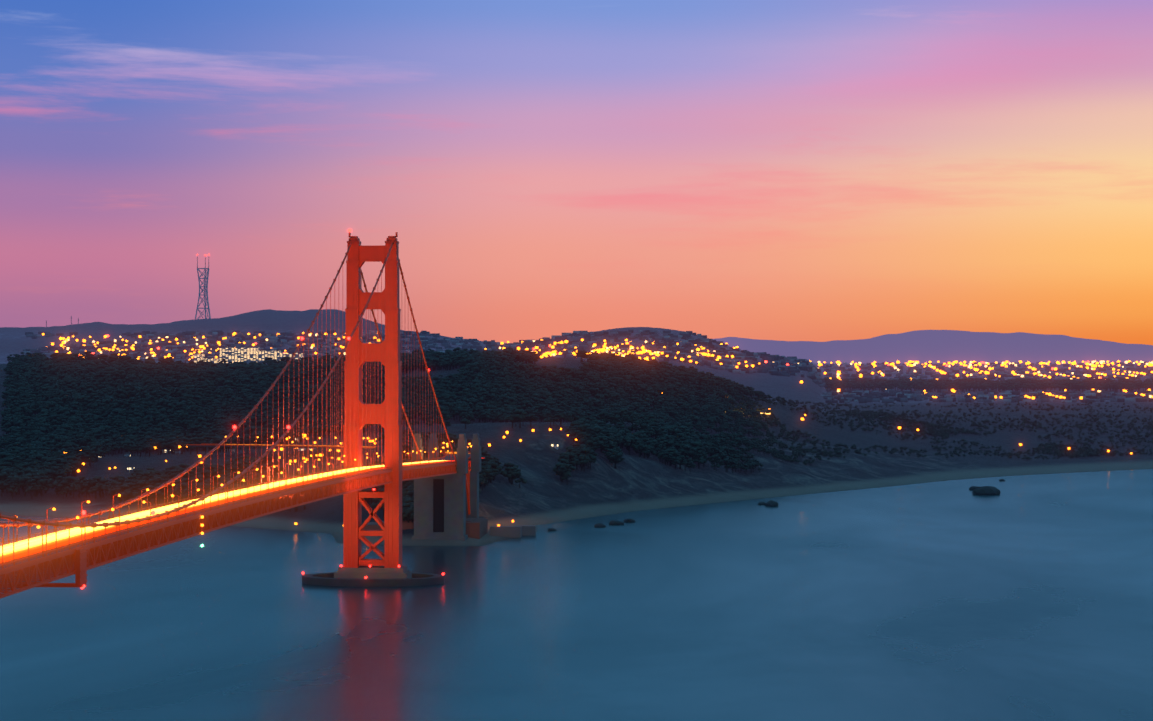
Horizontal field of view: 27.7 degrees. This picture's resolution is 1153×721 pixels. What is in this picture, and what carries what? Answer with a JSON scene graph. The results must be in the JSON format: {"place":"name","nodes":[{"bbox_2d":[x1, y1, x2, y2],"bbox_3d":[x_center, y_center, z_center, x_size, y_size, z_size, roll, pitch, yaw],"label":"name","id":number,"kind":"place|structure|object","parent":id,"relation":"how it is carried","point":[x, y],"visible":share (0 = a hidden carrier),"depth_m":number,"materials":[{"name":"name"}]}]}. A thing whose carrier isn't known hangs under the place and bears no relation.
{"place":"outdoors","nodes":[
{"label":"outdoors","id":0,"kind":"place"},
{"bbox_2d":[37,450,441,533],"bbox_3d":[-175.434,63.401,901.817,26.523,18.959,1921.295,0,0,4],"label":"street lamps","id":1,"kind":"object","parent":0,"point":[119,495],"visible":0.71,"depth_m":993.59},
{"bbox_2d":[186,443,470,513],"bbox_3d":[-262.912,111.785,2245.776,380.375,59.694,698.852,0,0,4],"label":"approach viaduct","id":2,"kind":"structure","parent":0,"point":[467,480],"depth_m":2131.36,"materials":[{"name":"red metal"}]},
{"bbox_2d":[186,445,470,462],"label":"viaduct","id":3,"kind":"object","parent":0,"point":[453,458],"depth_m":2487.75,"materials":[{"name":"metal"}]},
{"bbox_2d":[224,437,454,458],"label":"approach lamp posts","id":4,"kind":"object","parent":3,"relation":"on","point":[373,445],"visible":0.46,"depth_m":2392.04,"materials":[{"name":"metal"}]},
{"bbox_2d":[225,436,471,449],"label":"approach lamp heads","id":5,"kind":"object","parent":4,"relation":"on","point":[363,438],"visible":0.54,"depth_m":2153.65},
{"bbox_2d":[226,444,469,453],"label":"approach traffic trails","id":6,"kind":"object","parent":3,"relation":"on","point":[318,445],"visible":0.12,"depth_m":2505.51,"materials":[{"name":"red"}]},
{"bbox_2d":[0,469,1152,720],"bbox_3d":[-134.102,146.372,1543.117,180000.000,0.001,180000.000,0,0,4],"label":"sea water","id":7,"kind":"structure","parent":0,"point":[1024,597],"depth_m":1306.93,"materials":[{"name":"teal liquid"}]},
{"bbox_2d":[207,434,480,540],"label":"concrete pylons","id":8,"kind":"object","parent":7,"relation":"on","point":[456,514],"visible":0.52,"depth_m":1886.19,"materials":[{"name":"grey concrete"}]},
{"bbox_2d":[433,479,443,531],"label":"pylon recess","id":9,"kind":"object","parent":8,"relation":"attached to","point":[438,505],"visible":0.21,"depth_m":1887.95,"materials":[{"name":"grey concrete"}]},
{"bbox_2d":[302,572,443,586],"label":"pier fender","id":10,"kind":"object","parent":7,"relation":"on","point":[416,579],"visible":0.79,"depth_m":1520.48,"materials":[{"name":"concrete"}]},
{"bbox_2d":[334,566,411,578],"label":"tower pier","id":11,"kind":"structure","parent":7,"relation":"in","point":[372,572],"depth_m":1532.10,"materials":[{"name":"concrete"}]},
{"bbox_2d":[343,232,402,567],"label":"tower","id":12,"kind":"structure","parent":11,"relation":"on","point":[357,298],"depth_m":1537.48,"materials":[{"name":"metal"}]},
{"bbox_2d":[0,242,456,527],"bbox_3d":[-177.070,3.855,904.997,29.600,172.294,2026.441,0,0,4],"label":"suspension cables","id":13,"kind":"object","parent":12,"relation":"attached to","point":[32,523],"visible":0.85,"depth_m":1103.61,"materials":[{"name":"red metal"}]},
{"bbox_2d":[0,242,448,564],"bbox_3d":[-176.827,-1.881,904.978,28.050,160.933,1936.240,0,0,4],"label":"suspender cables","id":14,"kind":"object","parent":13,"relation":"hanging from","point":[303,425],"visible":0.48,"depth_m":1383.17,"materials":[{"name":"red metal"}]},
{"bbox_2d":[0,462,455,598],"bbox_3d":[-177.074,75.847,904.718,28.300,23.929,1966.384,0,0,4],"label":"bridge truss","id":15,"kind":"object","parent":14,"relation":"hanging from","point":[51,568],"visible":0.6,"depth_m":962.55,"materials":[{"name":"red metal"}]},
{"bbox_2d":[0,548,87,586],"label":"bridge maintenance traveller","id":16,"kind":"object","parent":15,"relation":"hanging from","point":[81,569],"visible":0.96,"depth_m":796.77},
{"bbox_2d":[0,462,454,568],"bbox_3d":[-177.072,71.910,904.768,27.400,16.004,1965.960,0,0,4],"label":"bridge deck slab","id":17,"kind":"structure","parent":15,"relation":"on","point":[65,549],"depth_m":905.20,"materials":[{"name":"metal"}]},
{"bbox_2d":[0,450,451,567],"bbox_3d":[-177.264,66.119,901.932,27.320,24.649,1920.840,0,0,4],"label":"lamp posts","id":18,"kind":"object","parent":17,"relation":"on","point":[46,527],"visible":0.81,"depth_m":1039.55,"materials":[{"name":"red metal"}]},
{"bbox_2d":[0,461,453,568],"bbox_3d":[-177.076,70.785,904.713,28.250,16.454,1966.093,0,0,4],"label":"bridge railings","id":19,"kind":"object","parent":17,"relation":"on","point":[141,526],"visible":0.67,"depth_m":965.29,"materials":[{"name":"red metal"}]},
{"bbox_2d":[0,460,454,562],"bbox_3d":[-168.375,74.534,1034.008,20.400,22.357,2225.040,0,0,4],"label":"light trails","id":20,"kind":"object","parent":17,"relation":"on","point":[21,547],"visible":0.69,"depth_m":947.54,"materials":[{"name":"yellow"}]},
{"bbox_2d":[81,229,443,588],"bbox_3d":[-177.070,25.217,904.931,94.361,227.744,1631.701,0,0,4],"label":"warning lights","id":21,"kind":"object","parent":12,"relation":"on","point":[234,427],"visible":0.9,"depth_m":1270.97},
{"bbox_2d":[490,525,535,537],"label":"waterfront building","id":22,"kind":"structure","parent":7,"relation":"on","point":[517,531],"depth_m":1952.53,"materials":[{"name":"grey concrete"}]},
{"bbox_2d":[548,479,1004,530],"bbox_3d":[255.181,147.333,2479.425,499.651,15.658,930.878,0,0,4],"label":"sea rocks","id":23,"kind":"object","parent":7,"relation":"in","point":[986,490],"visible":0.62,"depth_m":2604.47,"materials":[{"name":"black stone"}]},
{"bbox_2d":[0,309,1152,545],"bbox_3d":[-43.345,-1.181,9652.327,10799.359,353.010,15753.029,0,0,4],"label":"hillside terrain","id":24,"kind":"structure","parent":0,"point":[600,487],"depth_m":2904.22,"materials":[{"name":"plant"}]},
{"bbox_2d":[195,255,210,318],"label":"radio tower","id":25,"kind":"structure","parent":24,"relation":"on","point":[205,299],"depth_m":8441.73,"materials":[{"name":"grey"}]},
{"bbox_2d":[194,348,302,362],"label":"city buildings","id":26,"kind":"structure","parent":24,"relation":"on","point":[232,355],"depth_m":6718.34,"materials":[{"name":"grey"}]},
{"bbox_2d":[98,437,558,470],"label":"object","id":27,"kind":"structure","parent":24,"relation":"on","point":[556,446],"depth_m":2656.22,"materials":[{"name":"grey"}]},
{"bbox_2d":[103,442,558,467],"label":"house roofs","id":28,"kind":"structure","parent":27,"relation":"on","point":[234,448],"depth_m":2657.98,"materials":[{"name":"grey"}]},
{"bbox_2d":[363,518,487,538],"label":"footing","id":29,"kind":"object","parent":24,"relation":"on","point":[476,528],"visible":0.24,"depth_m":1918.77,"materials":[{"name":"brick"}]},
{"bbox_2d":[0,347,1152,521],"bbox_3d":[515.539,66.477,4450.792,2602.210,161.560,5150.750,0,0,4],"label":"trees","id":30,"kind":"object","parent":24,"relation":"on","point":[475,365],"visible":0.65,"depth_m":3003.92,"materials":[{"name":"green plant"}]},
{"bbox_2d":[23,330,1152,402],"bbox_3d":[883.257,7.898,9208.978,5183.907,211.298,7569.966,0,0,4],"label":"city houses","id":31,"kind":"structure","parent":24,"relation":"on","point":[175,350],"depth_m":7044.31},
{"bbox_2d":[42,332,1152,525],"bbox_3d":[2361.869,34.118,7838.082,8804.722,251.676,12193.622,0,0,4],"label":"city lights","id":32,"kind":"object","parent":24,"relation":"on","point":[718,357],"visible":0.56,"depth_m":7127.77},
{"bbox_2d":[64,334,1152,397],"bbox_3d":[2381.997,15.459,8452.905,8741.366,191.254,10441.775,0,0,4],"label":"city lights","id":33,"kind":"object","parent":24,"relation":"on","point":[881,373],"depth_m":8030.28},
{"bbox_2d":[0,0,1152,344],"label":"sky","id":34,"kind":"structure","parent":0,"point":[778,170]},
{"bbox_2d":[712,330,1152,362],"bbox_3d":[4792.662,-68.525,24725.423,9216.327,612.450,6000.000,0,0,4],"label":"mountains","id":35,"kind":"structure","parent":0,"point":[933,346],"depth_m":25368.81,"materials":[{"name":"purple"}]}
]}

